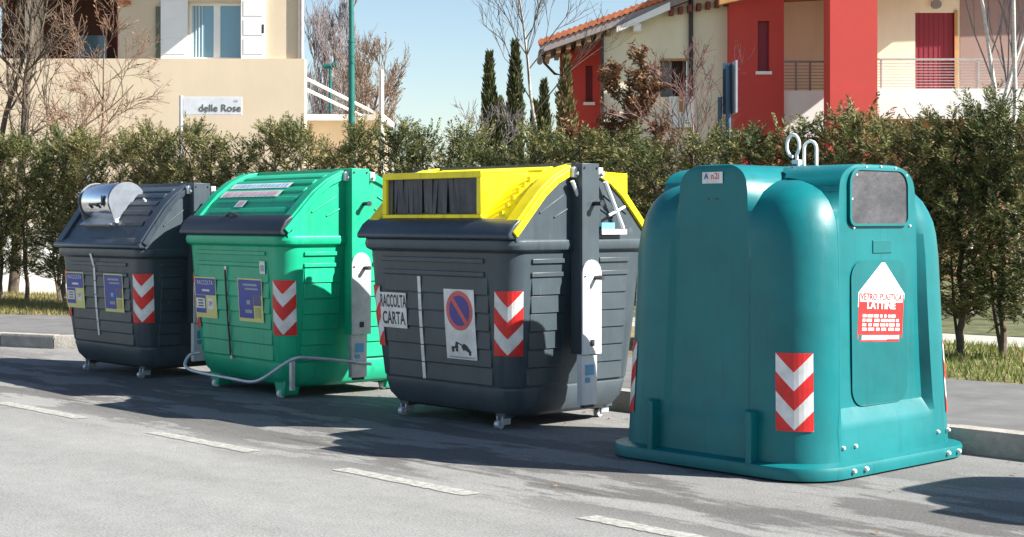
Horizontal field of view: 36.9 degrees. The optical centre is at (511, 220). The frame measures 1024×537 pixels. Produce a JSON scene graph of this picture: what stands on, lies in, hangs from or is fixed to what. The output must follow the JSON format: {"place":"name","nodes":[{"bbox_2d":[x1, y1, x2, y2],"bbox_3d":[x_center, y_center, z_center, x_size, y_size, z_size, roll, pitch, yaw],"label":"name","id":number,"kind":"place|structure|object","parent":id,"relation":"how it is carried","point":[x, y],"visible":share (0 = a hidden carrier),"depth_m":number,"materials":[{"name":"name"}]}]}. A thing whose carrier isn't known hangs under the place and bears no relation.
{"place":"outdoors","nodes":[
{"label":"outdoors","id":0,"kind":"place"},
{"bbox_2d":[0,0,646,173],"label":"sky","id":1,"kind":"structure","parent":0,"point":[448,40],"materials":[{"name":"blue"}]},
{"bbox_2d":[0,346,1023,536],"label":"road","id":2,"kind":"structure","parent":0,"point":[110,467],"depth_m":8.37,"materials":[{"name":"grey asphalt"}]},
{"bbox_2d":[54,182,215,377],"bbox_3d":[-3.321,0.523,14.233,1.200,1.744,1.926,0,0,-43],"label":"street bin","id":3,"kind":"object","parent":2,"relation":"on","point":[125,250],"visible":0.81,"depth_m":13.62,"materials":[{"name":"grey plastic"}]},
{"bbox_2d":[179,168,388,397],"bbox_3d":[-1.800,0.488,12.816,1.540,1.813,1.966,0,0,-40],"label":"street bin","id":4,"kind":"object","parent":2,"relation":"on","point":[284,283],"visible":0.91,"depth_m":12.16,"materials":[{"name":"green plastic"}]},
{"bbox_2d":[0,402,704,536],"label":"road marking","id":5,"kind":"object","parent":2,"relation":"on","point":[620,523],"visible":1,"depth_m":8.28,"materials":[{"name":"paint"}]},
{"bbox_2d":[357,163,643,428],"bbox_3d":[-0.059,0.501,11.009,1.398,1.788,1.946,0,0,-43],"label":"street bin","id":6,"kind":"object","parent":2,"relation":"on","point":[505,294],"visible":1,"depth_m":10.39,"materials":[{"name":"grey plastic"}]},
{"bbox_2d":[0,332,1023,459],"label":"kerb","id":7,"kind":"structure","parent":2,"relation":"on","point":[994,442],"depth_m":9.27,"materials":[{"name":"concrete"}]},
{"bbox_2d":[5,348,1023,532],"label":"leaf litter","id":8,"kind":"object","parent":2,"relation":"on","point":[876,531],"visible":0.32,"depth_m":10.54,"materials":[{"name":"brown plant"}]},
{"bbox_2d":[614,133,962,481],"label":"recycling bank","id":9,"kind":"structure","parent":2,"relation":"on","point":[788,322],"depth_m":8.62,"materials":[{"name":"teal plastic"}]},
{"bbox_2d":[0,314,1023,430],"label":"pavement","id":10,"kind":"structure","parent":0,"point":[987,404],"depth_m":11.12,"materials":[{"name":"concrete"}]},
{"bbox_2d":[0,290,1023,383],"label":"grass verge","id":11,"kind":"object","parent":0,"point":[630,352],"depth_m":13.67,"materials":[{"name":"green plant"}]},
{"bbox_2d":[0,154,18,261],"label":"hedge conifer","id":12,"kind":"object","parent":11,"relation":"on","point":[4,256],"visible":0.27,"depth_m":24.57,"materials":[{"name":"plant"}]},
{"bbox_2d":[0,130,40,298],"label":"hedge conifer","id":13,"kind":"object","parent":11,"relation":"on","point":[3,154],"visible":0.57,"depth_m":24.33,"materials":[{"name":"green plant"}]},
{"bbox_2d":[0,123,59,299],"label":"hedge conifer","id":14,"kind":"object","parent":11,"relation":"on","point":[22,203],"visible":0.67,"depth_m":24.10,"materials":[{"name":"green plant"}]},
{"bbox_2d":[18,134,90,300],"bbox_3d":[-6.973,-0.018,23.902,1.349,2.681,1.223,0,0,-36],"label":"hedge conifer","id":15,"kind":"object","parent":11,"relation":"on","point":[58,291],"visible":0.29,"depth_m":23.70,"materials":[{"name":"green plant"}]},
{"bbox_2d":[26,118,92,301],"bbox_3d":[-6.843,-0.125,23.410,1.243,2.898,1.229,0,0,18],"label":"hedge conifer","id":16,"kind":"object","parent":11,"relation":"on","point":[43,175],"visible":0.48,"depth_m":23.30,"materials":[{"name":"green plant"}]},
{"bbox_2d":[39,128,111,277],"bbox_3d":[-6.439,-0.043,23.052,1.208,2.731,1.210,0,0,30],"label":"hedge conifer","id":17,"kind":"object","parent":11,"relation":"on","point":[81,146],"visible":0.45,"depth_m":22.90,"materials":[{"name":"green plant"}]},
{"bbox_2d":[0,0,152,293],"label":"bare tree","id":18,"kind":"object","parent":11,"relation":"on","point":[14,281],"visible":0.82,"depth_m":26.65,"materials":[{"name":"brown plant"}]},
{"bbox_2d":[0,0,171,183],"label":"bare tree","id":19,"kind":"object","parent":11,"relation":"on","point":[77,89],"visible":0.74,"depth_m":25.36,"materials":[{"name":"orange plant"}]},
{"bbox_2d":[78,129,150,183],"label":"hedge conifer","id":20,"kind":"object","parent":11,"relation":"on","point":[121,176],"visible":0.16,"depth_m":22.71,"materials":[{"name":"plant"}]},
{"bbox_2d":[104,114,191,184],"bbox_3d":[-5.337,-0.110,22.348,1.294,2.865,1.143,0,0,-21],"label":"bush","id":21,"kind":"object","parent":11,"relation":"on","point":[134,176],"visible":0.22,"depth_m":22.16,"materials":[{"name":"green plant"}]},
{"bbox_2d":[130,125,201,183],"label":"hedge conifer","id":22,"kind":"object","parent":11,"relation":"on","point":[150,163],"visible":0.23,"depth_m":21.87,"materials":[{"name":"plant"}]},
{"bbox_2d":[150,110,226,187],"bbox_3d":[-4.530,-0.114,21.622,1.119,2.874,1.030,0,0,36],"label":"bush","id":23,"kind":"object","parent":11,"relation":"on","point":[198,130],"visible":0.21,"depth_m":21.58,"materials":[{"name":"green plant"}]},
{"bbox_2d":[164,129,238,189],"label":"hedge conifer","id":24,"kind":"object","parent":11,"relation":"on","point":[206,156],"visible":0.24,"depth_m":21.11,"materials":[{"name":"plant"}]},
{"bbox_2d":[179,96,241,182],"bbox_3d":[-4.612,-0.305,23.500,0.960,3.209,0.059,0,0,0],"label":"street sign","id":25,"kind":"object","parent":11,"relation":"on","point":[212,105],"visible":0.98,"depth_m":23.48,"materials":[{"name":"white metal"}]},
{"bbox_2d":[192,131,270,188],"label":"hedge conifer","id":26,"kind":"object","parent":11,"relation":"on","point":[225,171],"visible":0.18,"depth_m":20.83,"materials":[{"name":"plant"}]},
{"bbox_2d":[235,112,320,172],"bbox_3d":[-3.167,-0.060,20.560,1.256,2.766,1.195,0,0,-25],"label":"bush","id":27,"kind":"object","parent":11,"relation":"on","point":[267,134],"visible":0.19,"depth_m":20.41,"materials":[{"name":"green plant"}]},
{"bbox_2d":[259,111,337,171],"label":"bush","id":28,"kind":"object","parent":11,"relation":"on","point":[301,140],"visible":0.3,"depth_m":20.09,"materials":[{"name":"green plant"}]},
{"bbox_2d":[309,134,368,169],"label":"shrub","id":29,"kind":"object","parent":11,"relation":"on","point":[329,163],"visible":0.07,"depth_m":19.80,"materials":[{"name":"green plant"}]},
{"bbox_2d":[348,0,354,164],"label":"lamp post","id":30,"kind":"object","parent":11,"relation":"on","point":[351,76],"visible":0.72,"depth_m":20.47,"materials":[{"name":"teal metal"}]},
{"bbox_2d":[324,108,392,177],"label":"hedge conifer","id":31,"kind":"object","parent":11,"relation":"on","point":[354,143],"visible":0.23,"depth_m":19.33,"materials":[{"name":"green plant"}]},
{"bbox_2d":[359,112,432,177],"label":"bush","id":32,"kind":"object","parent":11,"relation":"on","point":[388,137],"visible":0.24,"depth_m":18.91,"materials":[{"name":"green plant"}]},
{"bbox_2d":[366,117,455,176],"bbox_3d":[-1.131,0.033,18.671,1.151,2.575,1.282,0,0,-37],"label":"bush","id":33,"kind":"object","parent":11,"relation":"on","point":[421,149],"visible":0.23,"depth_m":18.56,"materials":[{"name":"green plant"}]},
{"bbox_2d":[426,113,506,167],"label":"hedge conifer","id":34,"kind":"object","parent":11,"relation":"on","point":[471,138],"visible":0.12,"depth_m":18.28,"materials":[{"name":"green plant"}]},
{"bbox_2d":[448,133,509,166],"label":"hedge conifer","id":35,"kind":"object","parent":11,"relation":"on","point":[484,158],"visible":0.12,"depth_m":17.83,"materials":[{"name":"green plant"}]},
{"bbox_2d":[499,114,567,164],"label":"shrub","id":36,"kind":"object","parent":11,"relation":"on","point":[533,143],"visible":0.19,"depth_m":17.65,"materials":[{"name":"green plant"}]},
{"bbox_2d":[538,120,627,172],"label":"hedge conifer","id":37,"kind":"object","parent":11,"relation":"on","point":[570,151],"visible":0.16,"depth_m":17.22,"materials":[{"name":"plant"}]},
{"bbox_2d":[570,118,664,305],"bbox_3d":[1.167,0.102,16.931,1.302,2.436,1.288,0,0,11],"label":"hedge conifer","id":38,"kind":"object","parent":11,"relation":"on","point":[597,150],"visible":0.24,"depth_m":16.82,"materials":[{"name":"green plant"}]},
{"bbox_2d":[595,130,699,304],"bbox_3d":[1.520,0.182,16.378,1.282,2.272,1.131,0,0,45],"label":"hedge conifer","id":39,"kind":"object","parent":11,"relation":"on","point":[651,163],"visible":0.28,"depth_m":16.28,"materials":[{"name":"green plant"}]},
{"bbox_2d":[669,117,762,170],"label":"hedge conifer","id":40,"kind":"object","parent":11,"relation":"on","point":[697,148],"visible":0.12,"depth_m":16.00,"materials":[{"name":"green plant"}]},
{"bbox_2d":[698,119,795,165],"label":"hedge conifer","id":41,"kind":"object","parent":11,"relation":"on","point":[751,141],"visible":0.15,"depth_m":15.45,"materials":[{"name":"green plant"}]},
{"bbox_2d":[748,110,838,165],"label":"hedge conifer","id":42,"kind":"object","parent":11,"relation":"on","point":[800,132],"visible":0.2,"depth_m":15.18,"materials":[{"name":"green plant"}]},
{"bbox_2d":[778,91,899,164],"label":"hedge conifer","id":43,"kind":"object","parent":11,"relation":"on","point":[846,153],"visible":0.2,"depth_m":14.85,"materials":[{"name":"green plant"}]},
{"bbox_2d":[791,112,903,165],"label":"hedge conifer","id":44,"kind":"object","parent":11,"relation":"on","point":[820,146],"visible":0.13,"depth_m":15.09,"materials":[{"name":"green plant"}]},
{"bbox_2d":[848,110,961,280],"bbox_3d":[3.689,0.134,14.529,1.176,2.370,1.272,0,0,-5],"label":"hedge conifer","id":45,"kind":"object","parent":11,"relation":"on","point":[908,143],"visible":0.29,"depth_m":14.35,"materials":[{"name":"green plant"}]},
{"bbox_2d":[858,108,989,319],"bbox_3d":[4.057,0.110,14.834,1.159,2.418,1.241,0,0,29],"label":"hedge conifer","id":46,"kind":"object","parent":11,"relation":"on","point":[920,131],"visible":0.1,"depth_m":14.71,"materials":[{"name":"green plant"}]},
{"bbox_2d":[912,101,1015,355],"bbox_3d":[4.161,0.103,14.400,1.246,2.433,1.299,0,0,0],"label":"hedge conifer","id":47,"kind":"object","parent":11,"relation":"on","point":[943,155],"visible":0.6,"depth_m":14.25,"materials":[{"name":"green plant"}]},
{"bbox_2d":[936,79,1023,356],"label":"hedge conifer","id":48,"kind":"object","parent":11,"relation":"on","point":[978,131],"visible":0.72,"depth_m":14.11,"materials":[{"name":"green plant"}]},
{"bbox_2d":[970,86,1023,324],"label":"hedge conifer","id":49,"kind":"object","parent":11,"relation":"on","point":[1017,270],"visible":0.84,"depth_m":13.88,"materials":[{"name":"green plant"}]},
{"bbox_2d":[3,287,1023,346],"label":"courtyard ground","id":50,"kind":"structure","parent":0,"point":[990,339],"depth_m":17.21,"materials":[{"name":"grey concrete"}]},
{"bbox_2d":[2,225,61,286],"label":"garden wall","id":51,"kind":"structure","parent":50,"relation":"on","point":[35,280],"depth_m":29.90,"materials":[{"name":"white paint"}]},
{"bbox_2d":[0,0,93,213],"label":"bare tree","id":52,"kind":"object","parent":50,"relation":"on","point":[8,106],"visible":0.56,"depth_m":26.71,"materials":[{"name":"brown plant"}]},
{"bbox_2d":[0,0,306,224],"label":"beige house","id":53,"kind":"structure","parent":50,"relation":"on","point":[250,53],"depth_m":32.00,"materials":[{"name":"paint"}]},
{"bbox_2d":[189,3,240,58],"bbox_3d":[-6.213,-3.967,32.290,1.120,1.187,0.060,0,0,0],"label":"window","id":54,"kind":"structure","parent":53,"relation":"in","point":[214,28],"depth_m":32.28,"materials":[{"name":"glass"}]},
{"bbox_2d":[304,0,347,113],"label":"bare poplar","id":55,"kind":"object","parent":50,"relation":"on","point":[330,53],"visible":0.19,"depth_m":65.62,"materials":[{"name":"brown plant"}]},
{"bbox_2d":[323,63,336,113],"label":"distant lamp post","id":56,"kind":"object","parent":50,"relation":"on","point":[327,66],"visible":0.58,"depth_m":59.95,"materials":[{"name":"teal metal"}]},
{"bbox_2d":[304,0,361,113],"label":"bare poplar","id":57,"kind":"object","parent":50,"relation":"on","point":[323,104],"visible":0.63,"depth_m":62.24,"materials":[{"name":"brown plant"}]},
{"bbox_2d":[307,19,375,113],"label":"bare poplar","id":58,"kind":"object","parent":50,"relation":"on","point":[359,54],"visible":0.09,"depth_m":68.70,"materials":[{"name":"brown plant"}]},
{"bbox_2d":[307,66,393,174],"bbox_3d":[-3.975,-1.107,37.450,1.950,5.015,3.100,0,0,0],"label":"outside stair","id":59,"kind":"object","parent":50,"relation":"on","point":[328,124],"visible":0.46,"depth_m":36.18,"materials":[{"name":"white paint"}]},
{"bbox_2d":[314,32,408,121],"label":"bare tree","id":60,"kind":"object","parent":50,"relation":"on","point":[392,88],"visible":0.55,"depth_m":54.90,"materials":[{"name":"orange plant"}]},
{"bbox_2d":[326,31,410,168],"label":"bare tree","id":61,"kind":"object","parent":50,"relation":"on","point":[369,101],"visible":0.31,"depth_m":57.86,"materials":[{"name":"orange plant"}]},
{"bbox_2d":[479,49,499,161],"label":"cypress","id":62,"kind":"object","parent":50,"relation":"on","point":[489,93],"visible":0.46,"depth_m":47.88,"materials":[{"name":"green plant"}]},
{"bbox_2d":[496,94,506,157],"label":"cypress","id":63,"kind":"object","parent":50,"relation":"on","point":[502,124],"visible":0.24,"depth_m":51.90,"materials":[{"name":"green plant"}]},
{"bbox_2d":[504,38,526,164],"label":"cypress","id":64,"kind":"object","parent":50,"relation":"on","point":[514,90],"visible":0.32,"depth_m":47.88,"materials":[{"name":"green plant"}]},
{"bbox_2d":[528,97,538,163],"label":"cypress","id":65,"kind":"object","parent":50,"relation":"on","point":[535,101],"visible":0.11,"depth_m":49.91,"materials":[{"name":"green plant"}]},
{"bbox_2d":[535,77,552,163],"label":"cypress","id":66,"kind":"object","parent":50,"relation":"on","point":[544,111],"visible":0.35,"depth_m":45.90,"materials":[{"name":"green plant"}]},
{"bbox_2d":[475,0,639,158],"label":"bare tree","id":67,"kind":"object","parent":50,"relation":"on","point":[526,52],"visible":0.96,"depth_m":20.65,"materials":[{"name":"grey plant"}]},
{"bbox_2d":[542,117,627,194],"bbox_3d":[0.889,-0.031,20.423,1.433,2.666,1.172,0,0,-33],"label":"leafy shrub","id":68,"kind":"object","parent":50,"relation":"on","point":[570,132],"visible":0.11,"depth_m":20.27,"materials":[{"name":"green plant"}]},
{"bbox_2d":[591,38,690,306],"bbox_3d":[1.816,-0.542,20.582,1.547,3.693,1.270,0,0,0],"label":"leafy shrub","id":69,"kind":"object","parent":50,"relation":"on","point":[639,80],"visible":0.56,"depth_m":20.39,"materials":[{"name":"brown plant"}]},
{"bbox_2d":[600,36,754,194],"bbox_3d":[2.159,-0.566,20.124,2.066,3.734,1.785,0,0,0],"label":"bare shrub","id":70,"kind":"object","parent":50,"relation":"on","point":[685,94],"visible":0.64,"depth_m":20.01,"materials":[{"name":"brown plant"}]},
{"bbox_2d":[718,60,737,164],"bbox_3d":[2.726,-0.357,19.500,0.219,3.315,0.400,0,0,0],"label":"road sign","id":71,"kind":"object","parent":50,"relation":"on","point":[730,88],"visible":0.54,"depth_m":19.48,"materials":[{"name":"metal"}]},
{"bbox_2d":[633,280,1023,336],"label":"lawn","id":72,"kind":"structure","parent":0,"point":[980,325],"depth_m":19.11,"materials":[{"name":"green plant"}]},
{"bbox_2d":[434,97,530,167],"bbox_3d":[-0.873,-0.330,23.950,2.399,3.263,1.774,0,0,0],"label":"bare shrub","id":73,"kind":"object","parent":72,"relation":"on","point":[515,130],"visible":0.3,"depth_m":24.07,"materials":[{"name":"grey plant"}]},
{"bbox_2d":[553,53,579,143],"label":"cypress","id":74,"kind":"object","parent":72,"relation":"on","point":[566,107],"visible":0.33,"depth_m":29.92,"materials":[{"name":"green plant"}]},
{"bbox_2d":[965,0,1023,312],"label":"birch","id":75,"kind":"object","parent":72,"relation":"on","point":[990,52],"visible":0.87,"depth_m":21.09,"materials":[{"name":"white plant"}]},
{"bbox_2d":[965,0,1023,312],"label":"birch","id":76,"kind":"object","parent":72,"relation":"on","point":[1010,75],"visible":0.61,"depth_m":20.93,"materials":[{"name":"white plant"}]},
{"bbox_2d":[995,0,1023,319],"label":"birch","id":77,"kind":"object","parent":72,"relation":"on","point":[1014,33],"visible":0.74,"depth_m":19.90,"materials":[{"name":"white plant"}]},
{"label":"ground","id":78,"kind":"structure","parent":0,"visible":0},
{"bbox_2d":[537,0,1023,279],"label":"red cream house","id":79,"kind":"structure","parent":78,"relation":"on","point":[809,59],"depth_m":33.80,"materials":[{"name":"paint"}]},
{"bbox_2d":[583,66,594,104],"bbox_3d":[1.752,-3.070,34.950,0.260,0.899,0.220,0,0,0],"label":"window","id":80,"kind":"structure","parent":79,"relation":"in","point":[588,68],"depth_m":35.02,"materials":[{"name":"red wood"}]},
{"bbox_2d":[660,59,688,96],"bbox_3d":[3.570,-3.141,33.925,0.634,0.845,0.270,0,0,0],"label":"window","id":81,"kind":"structure","parent":79,"relation":"in","point":[680,63],"depth_m":33.90,"materials":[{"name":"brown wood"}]},
{"bbox_2d":[755,22,771,74],"bbox_3d":[5.477,-3.763,33.495,0.351,1.171,0.230,0,0,0],"label":"window","id":82,"kind":"structure","parent":79,"relation":"in","point":[762,26],"depth_m":33.57,"materials":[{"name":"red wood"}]},
{"bbox_2d":[915,13,953,88],"bbox_3d":[9.522,-3.748,34.671,0.879,1.874,0.058,0,0,0],"label":"door","id":83,"kind":"structure","parent":79,"relation":"in","point":[934,32],"depth_m":34.65,"materials":[{"name":"red wood"}]}
]}

